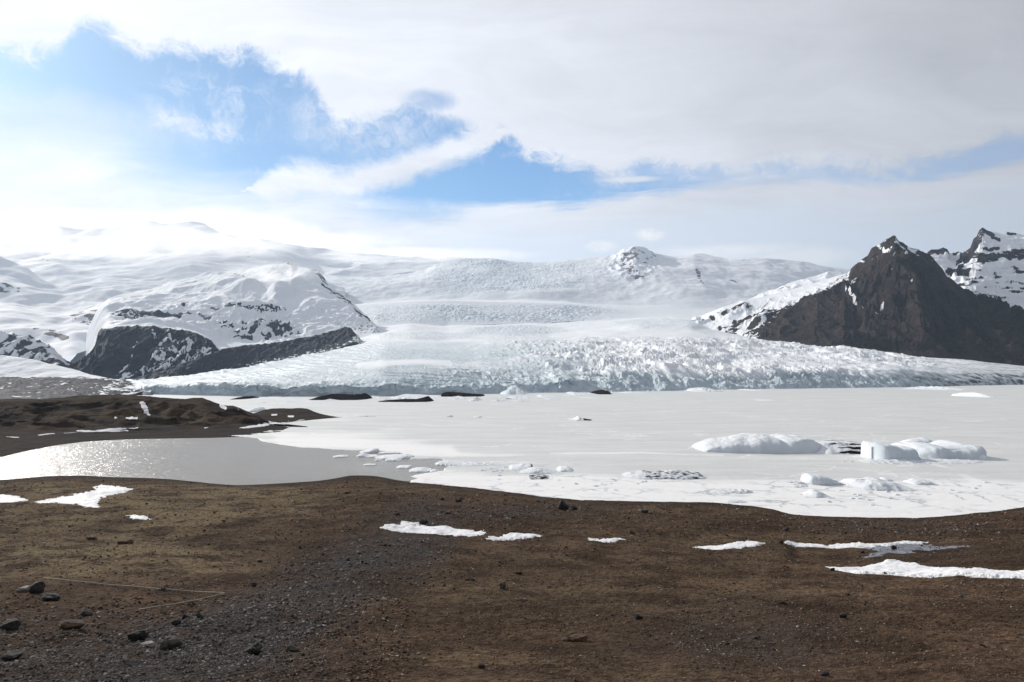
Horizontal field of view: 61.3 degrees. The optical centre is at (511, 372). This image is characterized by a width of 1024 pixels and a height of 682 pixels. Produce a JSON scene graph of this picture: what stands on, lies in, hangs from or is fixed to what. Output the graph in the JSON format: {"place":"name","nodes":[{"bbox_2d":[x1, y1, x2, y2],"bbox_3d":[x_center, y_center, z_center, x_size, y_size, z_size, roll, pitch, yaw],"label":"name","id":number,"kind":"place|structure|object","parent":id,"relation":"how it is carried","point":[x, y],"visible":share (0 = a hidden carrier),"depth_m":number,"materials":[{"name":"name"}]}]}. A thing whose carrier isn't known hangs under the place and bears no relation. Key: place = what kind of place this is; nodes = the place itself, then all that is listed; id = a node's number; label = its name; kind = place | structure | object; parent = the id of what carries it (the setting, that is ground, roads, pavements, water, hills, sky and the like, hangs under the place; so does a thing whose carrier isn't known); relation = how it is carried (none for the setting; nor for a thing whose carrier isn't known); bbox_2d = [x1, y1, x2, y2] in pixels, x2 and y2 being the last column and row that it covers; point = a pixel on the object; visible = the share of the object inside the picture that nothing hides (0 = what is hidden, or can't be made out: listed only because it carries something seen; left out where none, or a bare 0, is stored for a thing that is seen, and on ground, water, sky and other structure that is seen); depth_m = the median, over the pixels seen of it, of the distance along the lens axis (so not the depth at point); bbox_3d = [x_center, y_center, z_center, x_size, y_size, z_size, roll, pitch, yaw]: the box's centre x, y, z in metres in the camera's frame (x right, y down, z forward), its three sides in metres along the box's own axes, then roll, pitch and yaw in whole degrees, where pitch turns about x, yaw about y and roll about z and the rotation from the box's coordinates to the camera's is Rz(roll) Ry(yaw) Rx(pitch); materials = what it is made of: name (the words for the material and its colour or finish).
{"place":"outdoors","nodes":[
{"label":"outdoors","id":0,"kind":"place"},
{"bbox_2d":[0,330,71,367],"bbox_3d":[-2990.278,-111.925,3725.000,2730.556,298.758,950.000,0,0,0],"label":"mountain","id":1,"kind":"structure","parent":0,"point":[13,344],"depth_m":3616.63,"materials":[{"name":"white snow"}]},
{"bbox_2d":[0,355,104,377],"bbox_3d":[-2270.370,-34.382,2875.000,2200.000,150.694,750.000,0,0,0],"label":"snowfield","id":2,"kind":"structure","parent":0,"point":[11,366],"depth_m":2737.82,"materials":[{"name":"white snow"}]},
{"bbox_2d":[0,377,150,398],"bbox_3d":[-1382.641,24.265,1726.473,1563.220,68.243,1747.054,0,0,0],"label":"moraine","id":3,"kind":"structure","parent":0,"point":[35,387],"depth_m":1757.90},
{"bbox_2d":[0,394,299,456],"bbox_3d":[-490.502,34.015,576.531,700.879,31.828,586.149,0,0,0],"label":"peninsula","id":4,"kind":"object","parent":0,"point":[26,424],"visible":0.97,"depth_m":629.91},
{"bbox_2d":[67,323,249,379],"bbox_3d":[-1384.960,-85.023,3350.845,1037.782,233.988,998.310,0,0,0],"label":"cliff","id":5,"kind":"structure","parent":0,"point":[128,351],"depth_m":3086.91,"materials":[{"name":"grey stone"}]},
{"bbox_2d":[0,256,345,357],"bbox_3d":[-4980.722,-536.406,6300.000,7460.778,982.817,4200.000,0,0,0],"label":"snowfield","id":6,"kind":"structure","parent":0,"point":[58,318],"depth_m":6015.65,"materials":[{"name":"white snow"}]},
{"bbox_2d":[0,437,447,484],"bbox_3d":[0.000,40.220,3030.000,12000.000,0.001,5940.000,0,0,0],"label":"water","id":7,"kind":"structure","parent":0,"point":[239,461],"depth_m":386.89,"materials":[{"name":"beige liquid"}]},
{"bbox_2d":[230,396,258,399],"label":"iceberg","id":8,"kind":"object","parent":7,"relation":"on","point":[247,397],"visible":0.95,"depth_m":1326.99,"materials":[{"name":"black ice"}]},
{"bbox_2d":[246,407,265,411],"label":"iceberg","id":9,"kind":"object","parent":7,"relation":"on","point":[257,409],"visible":0.69,"depth_m":884.47,"materials":[{"name":"white ice"}]},
{"bbox_2d":[254,396,283,398],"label":"iceberg","id":10,"kind":"object","parent":7,"relation":"on","point":[267,397],"visible":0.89,"depth_m":1366.42,"materials":[{"name":"white ice"}]},
{"bbox_2d":[309,393,371,399],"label":"iceberg","id":11,"kind":"object","parent":7,"relation":"on","point":[362,396],"visible":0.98,"depth_m":1281.20,"materials":[{"name":"black ice"}]},
{"bbox_2d":[333,455,347,457],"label":"iceberg","id":12,"kind":"object","parent":7,"relation":"on","point":[339,456],"visible":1,"depth_m":410.58,"materials":[{"name":"white ice"}]},
{"bbox_2d":[357,453,377,456],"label":"iceberg","id":13,"kind":"object","parent":7,"relation":"on","point":[366,455],"visible":1,"depth_m":413.85,"materials":[{"name":"white ice"}]},
{"bbox_2d":[360,448,378,452],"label":"iceberg","id":14,"kind":"object","parent":7,"relation":"on","point":[373,450],"visible":0.97,"depth_m":433.67,"materials":[{"name":"white ice"}]},
{"bbox_2d":[379,451,399,453],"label":"iceberg","id":15,"kind":"object","parent":7,"relation":"on","point":[390,452],"visible":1,"depth_m":430.56,"materials":[{"name":"white ice"}]},
{"bbox_2d":[385,457,401,460],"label":"iceberg","id":16,"kind":"object","parent":7,"relation":"on","point":[394,459],"visible":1,"depth_m":395.76,"materials":[{"name":"white ice"}]},
{"bbox_2d":[375,454,413,458],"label":"iceberg","id":17,"kind":"object","parent":7,"relation":"on","point":[404,456],"visible":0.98,"depth_m":407.56,"materials":[{"name":"white ice"}]},
{"bbox_2d":[396,465,410,468],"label":"iceberg","id":18,"kind":"object","parent":7,"relation":"on","point":[403,466],"visible":1,"depth_m":365.59,"materials":[{"name":"white ice"}]},
{"bbox_2d":[379,396,433,401],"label":"iceberg","id":19,"kind":"object","parent":7,"relation":"on","point":[426,399],"visible":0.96,"depth_m":1191.40,"materials":[{"name":"black ice"}]},
{"bbox_2d":[389,394,448,398],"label":"iceberg","id":20,"kind":"object","parent":7,"relation":"on","point":[410,396],"visible":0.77,"depth_m":1389.60,"materials":[{"name":"white ice"}]},
{"bbox_2d":[409,467,431,471],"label":"iceberg","id":21,"kind":"object","parent":7,"relation":"on","point":[421,469],"visible":0.99,"depth_m":353.37,"materials":[{"name":"white ice"}]},
{"bbox_2d":[435,460,471,465],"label":"iceberg","id":22,"kind":"object","parent":7,"relation":"on","point":[446,463],"visible":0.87,"depth_m":378.25,"materials":[{"name":"white ice"}]},
{"bbox_2d":[441,392,483,396],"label":"iceberg","id":23,"kind":"object","parent":7,"relation":"on","point":[448,394],"visible":0.98,"depth_m":1455.35,"materials":[{"name":"black ice"}]},
{"bbox_2d":[468,397,484,400],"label":"iceberg","id":24,"kind":"object","parent":7,"relation":"on","point":[476,399],"visible":0.93,"depth_m":1241.19,"materials":[{"name":"white ice"}]},
{"bbox_2d":[462,462,506,464],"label":"iceberg","id":25,"kind":"object","parent":7,"relation":"on","point":[483,463],"visible":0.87,"depth_m":377.15,"materials":[{"name":"white ice"}]},
{"bbox_2d":[508,396,526,398],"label":"iceberg","id":26,"kind":"object","parent":7,"relation":"on","point":[516,397],"visible":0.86,"depth_m":1353.67,"materials":[{"name":"white ice"}]},
{"bbox_2d":[508,463,532,469],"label":"iceberg","id":27,"kind":"object","parent":7,"relation":"on","point":[520,466],"visible":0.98,"depth_m":359.89,"materials":[{"name":"white ice"}]},
{"bbox_2d":[513,467,558,473],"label":"iceberg","id":28,"kind":"object","parent":7,"relation":"on","point":[536,470],"visible":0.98,"depth_m":345.96,"materials":[{"name":"white ice"}]},
{"bbox_2d":[529,474,550,479],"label":"iceberg","id":29,"kind":"object","parent":7,"relation":"on","point":[539,476],"visible":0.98,"depth_m":328.98,"materials":[{"name":"white ice"}]},
{"bbox_2d":[536,394,553,397],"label":"iceberg","id":30,"kind":"object","parent":7,"relation":"on","point":[544,396],"visible":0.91,"depth_m":1430.72,"materials":[{"name":"white ice"}]},
{"bbox_2d":[565,392,588,394],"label":"iceberg","id":31,"kind":"object","parent":7,"relation":"on","point":[574,393],"visible":0.89,"depth_m":1607.87,"materials":[{"name":"white ice"}]},
{"bbox_2d":[568,416,590,420],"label":"iceberg","id":32,"kind":"object","parent":7,"relation":"on","point":[577,418],"visible":0.96,"depth_m":729.75,"materials":[{"name":"white ice"}]},
{"bbox_2d":[590,390,610,393],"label":"iceberg","id":33,"kind":"object","parent":7,"relation":"on","point":[601,392],"visible":0.96,"depth_m":1647.25,"materials":[{"name":"black ice"}]},
{"bbox_2d":[70,262,387,362],"bbox_3d":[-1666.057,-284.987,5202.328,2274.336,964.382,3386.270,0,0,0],"label":"mountain","id":34,"kind":"structure","parent":0,"point":[270,303],"depth_m":4631.59,"materials":[{"name":"white snow"}]},
{"bbox_2d":[0,221,471,285],"bbox_3d":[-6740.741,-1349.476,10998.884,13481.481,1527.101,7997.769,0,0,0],"label":"mountain","id":35,"kind":"structure","parent":0,"point":[59,255],"depth_m":9783.80,"materials":[{"name":"white snow"}]},
{"bbox_2d":[132,327,362,379],"bbox_3d":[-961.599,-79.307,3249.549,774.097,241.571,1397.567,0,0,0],"label":"moraine","id":36,"kind":"structure","parent":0,"point":[254,355],"depth_m":3176.13,"materials":[{"name":"grey stone"}]},
{"bbox_2d":[254,408,337,422],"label":"peninsula","id":37,"kind":"object","parent":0,"point":[282,415],"visible":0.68,"depth_m":767.27},
{"bbox_2d":[0,475,1023,681],"bbox_3d":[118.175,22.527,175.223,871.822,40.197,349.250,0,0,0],"label":"ground","id":38,"kind":"structure","parent":0,"point":[525,643],"depth_m":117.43,"materials":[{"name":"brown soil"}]},
{"bbox_2d":[0,618,20,630],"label":"boulder","id":39,"kind":"object","parent":38,"relation":"on","point":[14,624],"visible":0.9,"depth_m":84.20,"materials":[{"name":"grey stone"}]},
{"bbox_2d":[0,648,25,660],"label":"boulder","id":40,"kind":"object","parent":38,"relation":"on","point":[14,655],"visible":0.87,"depth_m":66.46,"materials":[{"name":"grey stone"}]},
{"bbox_2d":[0,494,27,501],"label":"snow patch","id":41,"kind":"object","parent":38,"relation":"on","point":[6,498],"visible":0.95,"depth_m":252.80,"materials":[{"name":"white snow"}]},
{"bbox_2d":[15,585,28,591],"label":"boulder","id":42,"kind":"object","parent":38,"relation":"on","point":[23,588],"visible":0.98,"depth_m":109.01,"materials":[{"name":"grey stone"}]},
{"bbox_2d":[28,581,44,593],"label":"boulder","id":43,"kind":"object","parent":38,"relation":"on","point":[37,587],"visible":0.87,"depth_m":107.25,"materials":[{"name":"grey stone"}]},
{"bbox_2d":[40,593,59,600],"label":"boulder","id":44,"kind":"object","parent":38,"relation":"on","point":[51,596],"visible":0.96,"depth_m":102.68,"materials":[{"name":"grey stone"}]},
{"bbox_2d":[58,619,84,629],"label":"boulder","id":45,"kind":"object","parent":38,"relation":"on","point":[70,624],"visible":0.91,"depth_m":84.50,"materials":[{"name":"brown stone"}]},
{"bbox_2d":[36,484,132,507],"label":"snow patch","id":46,"kind":"object","parent":38,"relation":"on","point":[90,498],"visible":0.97,"depth_m":254.87,"materials":[{"name":"white snow"}]},
{"bbox_2d":[79,607,92,616],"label":"boulder","id":47,"kind":"object","parent":38,"relation":"on","point":[84,612],"visible":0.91,"depth_m":91.78,"materials":[{"name":"grey stone"}]},
{"bbox_2d":[117,539,133,543],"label":"boulder","id":48,"kind":"object","parent":38,"relation":"on","point":[127,541],"visible":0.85,"depth_m":160.26,"materials":[{"name":"brown stone"}]},
{"bbox_2d":[44,577,223,609],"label":"cord","id":49,"kind":"object","parent":38,"relation":"on","point":[149,587],"visible":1,"depth_m":112.07,"materials":[{"name":"fabric"}]},
{"bbox_2d":[127,630,146,640],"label":"boulder","id":50,"kind":"object","parent":38,"relation":"on","point":[137,635],"visible":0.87,"depth_m":77.45,"materials":[{"name":"grey stone"}]},
{"bbox_2d":[126,515,149,519],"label":"snow patch","id":51,"kind":"object","parent":38,"relation":"on","point":[139,517],"visible":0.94,"depth_m":200.30,"materials":[{"name":"white snow"}]},
{"bbox_2d":[141,641,155,646],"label":"boulder","id":52,"kind":"object","parent":38,"relation":"on","point":[149,643],"visible":1,"depth_m":71.86,"materials":[{"name":"grey stone"}]},
{"bbox_2d":[159,635,182,649],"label":"boulder","id":53,"kind":"object","parent":38,"relation":"on","point":[170,642],"visible":0.96,"depth_m":71.46,"materials":[{"name":"grey stone"}]},
{"bbox_2d":[171,620,181,625],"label":"boulder","id":54,"kind":"object","parent":38,"relation":"on","point":[175,622],"visible":0.98,"depth_m":85.03,"materials":[{"name":"grey stone"}]},
{"bbox_2d":[196,612,202,618],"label":"boulder","id":55,"kind":"object","parent":38,"relation":"on","point":[198,615],"visible":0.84,"depth_m":89.83,"materials":[{"name":"grey stone"}]},
{"bbox_2d":[243,642,262,655],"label":"boulder","id":56,"kind":"object","parent":38,"relation":"on","point":[255,648],"visible":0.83,"depth_m":66.48,"materials":[{"name":"grey stone"}]},
{"bbox_2d":[286,645,298,651],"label":"boulder","id":57,"kind":"object","parent":38,"relation":"on","point":[291,648],"visible":0.91,"depth_m":67.83,"materials":[{"name":"grey stone"}]},
{"bbox_2d":[380,521,485,536],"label":"snow patch","id":58,"kind":"object","parent":38,"relation":"on","point":[409,527],"visible":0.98,"depth_m":186.10,"materials":[{"name":"white snow"}]},
{"bbox_2d":[419,519,427,524],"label":"boulder","id":59,"kind":"object","parent":58,"relation":"on","point":[422,521],"visible":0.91,"depth_m":196.79,"materials":[{"name":"grey stone"}]},
{"bbox_2d":[499,581,505,588],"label":"boulder","id":60,"kind":"object","parent":38,"relation":"on","point":[502,584],"visible":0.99,"depth_m":111.61,"materials":[{"name":"grey stone"}]},
{"bbox_2d":[485,533,540,540],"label":"snow patch","id":61,"kind":"object","parent":38,"relation":"on","point":[511,536],"visible":0.98,"depth_m":176.38,"materials":[{"name":"white snow"}]},
{"bbox_2d":[558,500,568,509],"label":"boulder","id":62,"kind":"object","parent":38,"relation":"on","point":[562,505],"visible":0.94,"depth_m":241.46,"materials":[{"name":"grey stone"}]},
{"bbox_2d":[567,634,587,641],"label":"boulder","id":63,"kind":"object","parent":38,"relation":"on","point":[577,638],"visible":0.91,"depth_m":79.40,"materials":[{"name":"brown stone"}]},
{"bbox_2d":[588,537,625,542],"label":"snow patch","id":64,"kind":"object","parent":38,"relation":"on","point":[604,540],"visible":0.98,"depth_m":175.49,"materials":[{"name":"white snow"}]},
{"bbox_2d":[634,614,642,618],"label":"boulder","id":65,"kind":"object","parent":38,"relation":"on","point":[636,616],"visible":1,"depth_m":90.63,"materials":[{"name":"grey stone"}]},
{"bbox_2d":[694,541,764,549],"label":"snow patch","id":66,"kind":"object","parent":38,"relation":"on","point":[739,544],"visible":0.95,"depth_m":171.55,"materials":[{"name":"white snow"}]},
{"bbox_2d":[777,599,786,603],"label":"boulder","id":67,"kind":"object","parent":38,"relation":"on","point":[780,601],"visible":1,"depth_m":101.51,"materials":[{"name":"brown stone"}]},
{"bbox_2d":[821,671,828,675],"bbox_3d":[22.463,21.666,62.037,0.633,0.424,0.405,-2,0,-8],"label":"boulder","id":68,"kind":"object","parent":38,"relation":"on","point":[824,673],"visible":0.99,"depth_m":61.93,"materials":[{"name":"grey stone"}]},
{"bbox_2d":[784,541,928,548],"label":"snow patch","id":69,"kind":"object","parent":38,"relation":"on","point":[848,545],"visible":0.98,"depth_m":185.34,"materials":[{"name":"white snow"}]},
{"bbox_2d":[864,544,973,557],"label":"frozen pond","id":70,"kind":"structure","parent":38,"relation":"on","point":[905,548],"depth_m":176.98,"materials":[{"name":"grey ice"}]},
{"bbox_2d":[825,559,1023,578],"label":"snow patch","id":71,"kind":"object","parent":38,"relation":"on","point":[894,567],"visible":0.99,"depth_m":137.36,"materials":[{"name":"white snow"}]},
{"bbox_2d":[0,0,1023,361],"label":"sky","id":72,"kind":"structure","parent":0,"point":[818,132],"materials":[{"name":"white"}]},
{"bbox_2d":[117,317,1023,395],"bbox_3d":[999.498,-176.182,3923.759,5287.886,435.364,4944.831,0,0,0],"label":"glacier","id":73,"kind":"object","parent":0,"point":[649,354],"visible":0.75,"depth_m":2406.46,"materials":[{"name":"white ice"}]},
{"bbox_2d":[137,385,1023,517],"bbox_3d":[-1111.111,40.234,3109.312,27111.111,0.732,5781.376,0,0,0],"label":"lake ice","id":74,"kind":"structure","parent":0,"point":[617,436],"depth_m":532.56,"materials":[{"name":"white ice"}]},
{"bbox_2d":[500,385,528,394],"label":"iceberg","id":75,"kind":"object","parent":74,"relation":"on","point":[512,390],"visible":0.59,"depth_m":1615.46,"materials":[{"name":"white ice"}]},
{"bbox_2d":[556,466,573,471],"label":"iceberg","id":76,"kind":"object","parent":74,"relation":"on","point":[564,469],"visible":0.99,"depth_m":352.35,"materials":[{"name":"white ice"}]},
{"bbox_2d":[622,469,708,479],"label":"iceberg","id":77,"kind":"object","parent":74,"relation":"on","point":[665,474],"visible":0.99,"depth_m":329.41,"materials":[{"name":"white ice"}]},
{"bbox_2d":[683,387,722,391],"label":"iceberg","id":78,"kind":"object","parent":74,"relation":"on","point":[701,389],"visible":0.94,"depth_m":1834.16,"materials":[{"name":"white ice"}]},
{"bbox_2d":[710,489,752,493],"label":"iceberg","id":79,"kind":"object","parent":74,"relation":"on","point":[736,491],"visible":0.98,"depth_m":288.34,"materials":[{"name":"white ice"}]},
{"bbox_2d":[720,499,749,502],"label":"iceberg","id":80,"kind":"object","parent":74,"relation":"on","point":[733,501],"visible":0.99,"depth_m":266.91,"materials":[{"name":"white ice"}]},
{"bbox_2d":[737,389,762,390],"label":"iceberg","id":81,"kind":"object","parent":74,"relation":"on","point":[750,389],"visible":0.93,"depth_m":1960.52,"materials":[{"name":"white ice"}]},
{"bbox_2d":[688,433,820,453],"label":"iceberg","id":82,"kind":"object","parent":74,"relation":"on","point":[764,443],"visible":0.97,"depth_m":433.52,"materials":[{"name":"white ice"}]},
{"bbox_2d":[785,481,808,485],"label":"iceberg","id":83,"kind":"object","parent":74,"relation":"on","point":[795,483],"visible":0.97,"depth_m":310.42,"materials":[{"name":"white ice"}]},
{"bbox_2d":[801,489,829,497],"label":"iceberg","id":84,"kind":"object","parent":74,"relation":"on","point":[813,493],"visible":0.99,"depth_m":279.04,"materials":[{"name":"white ice"}]},
{"bbox_2d":[800,473,844,484],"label":"iceberg","id":85,"kind":"object","parent":74,"relation":"on","point":[811,479],"visible":0.88,"depth_m":308.28,"materials":[{"name":"white ice"}]},
{"bbox_2d":[815,439,861,454],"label":"iceberg","id":86,"kind":"object","parent":74,"relation":"on","point":[831,446],"visible":0.52,"depth_m":432.35,"materials":[{"name":"white ice"}]},
{"bbox_2d":[839,477,919,490],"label":"iceberg","id":87,"kind":"object","parent":74,"relation":"on","point":[872,483],"visible":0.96,"depth_m":298.54,"materials":[{"name":"white ice"}]},
{"bbox_2d":[861,441,921,459],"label":"iceberg","id":88,"kind":"object","parent":74,"relation":"on","point":[873,450],"visible":1,"depth_m":391.58,"materials":[{"name":"white ice"}]},
{"bbox_2d":[900,437,932,442],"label":"iceberg","id":89,"kind":"object","parent":74,"relation":"on","point":[921,439],"visible":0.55,"depth_m":446.89,"materials":[{"name":"white ice"}]},
{"bbox_2d":[858,458,981,463],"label":"iceberg","id":90,"kind":"object","parent":74,"relation":"on","point":[922,461],"visible":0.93,"depth_m":383.32,"materials":[{"name":"white ice"}]},
{"bbox_2d":[903,478,937,484],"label":"iceberg","id":91,"kind":"object","parent":74,"relation":"on","point":[917,481],"visible":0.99,"depth_m":310.01,"materials":[{"name":"white ice"}]},
{"bbox_2d":[904,386,967,389],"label":"iceberg","id":92,"kind":"object","parent":74,"relation":"on","point":[933,388],"visible":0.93,"depth_m":2046.77,"materials":[{"name":"white ice"}]},
{"bbox_2d":[891,440,986,459],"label":"iceberg","id":93,"kind":"object","parent":74,"relation":"on","point":[941,449],"visible":0.9,"depth_m":401.57,"materials":[{"name":"white ice"}]},
{"bbox_2d":[951,392,1004,397],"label":"iceberg","id":94,"kind":"object","parent":74,"relation":"on","point":[972,394],"visible":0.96,"depth_m":1437.51,"materials":[{"name":"white ice"}]},
{"bbox_2d":[977,454,1000,459],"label":"iceberg","id":95,"kind":"object","parent":74,"relation":"on","point":[982,457],"visible":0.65,"depth_m":395.72,"materials":[{"name":"white ice"}]},
{"bbox_2d":[322,246,849,326],"bbox_3d":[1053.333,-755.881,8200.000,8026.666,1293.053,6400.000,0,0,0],"label":"icefall","id":96,"kind":"object","parent":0,"point":[634,282],"visible":0.57,"depth_m":7637.37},
{"bbox_2d":[751,271,846,298],"bbox_3d":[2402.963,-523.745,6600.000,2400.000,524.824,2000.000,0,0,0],"label":"mountain","id":97,"kind":"structure","parent":0,"point":[807,281],"depth_m":6588.04,"materials":[{"name":"white snow"}]},
{"bbox_2d":[691,235,1023,365],"bbox_3d":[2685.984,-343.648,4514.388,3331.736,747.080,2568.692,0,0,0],"label":"mountain","id":98,"kind":"structure","parent":0,"point":[893,294],"depth_m":4143.53,"materials":[{"name":"stone"}]},
{"bbox_2d":[927,227,1023,308],"bbox_3d":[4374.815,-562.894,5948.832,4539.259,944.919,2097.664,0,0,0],"label":"mountain","id":99,"kind":"structure","parent":0,"point":[989,263],"depth_m":5448.07,"materials":[{"name":"white snow"}]}
]}

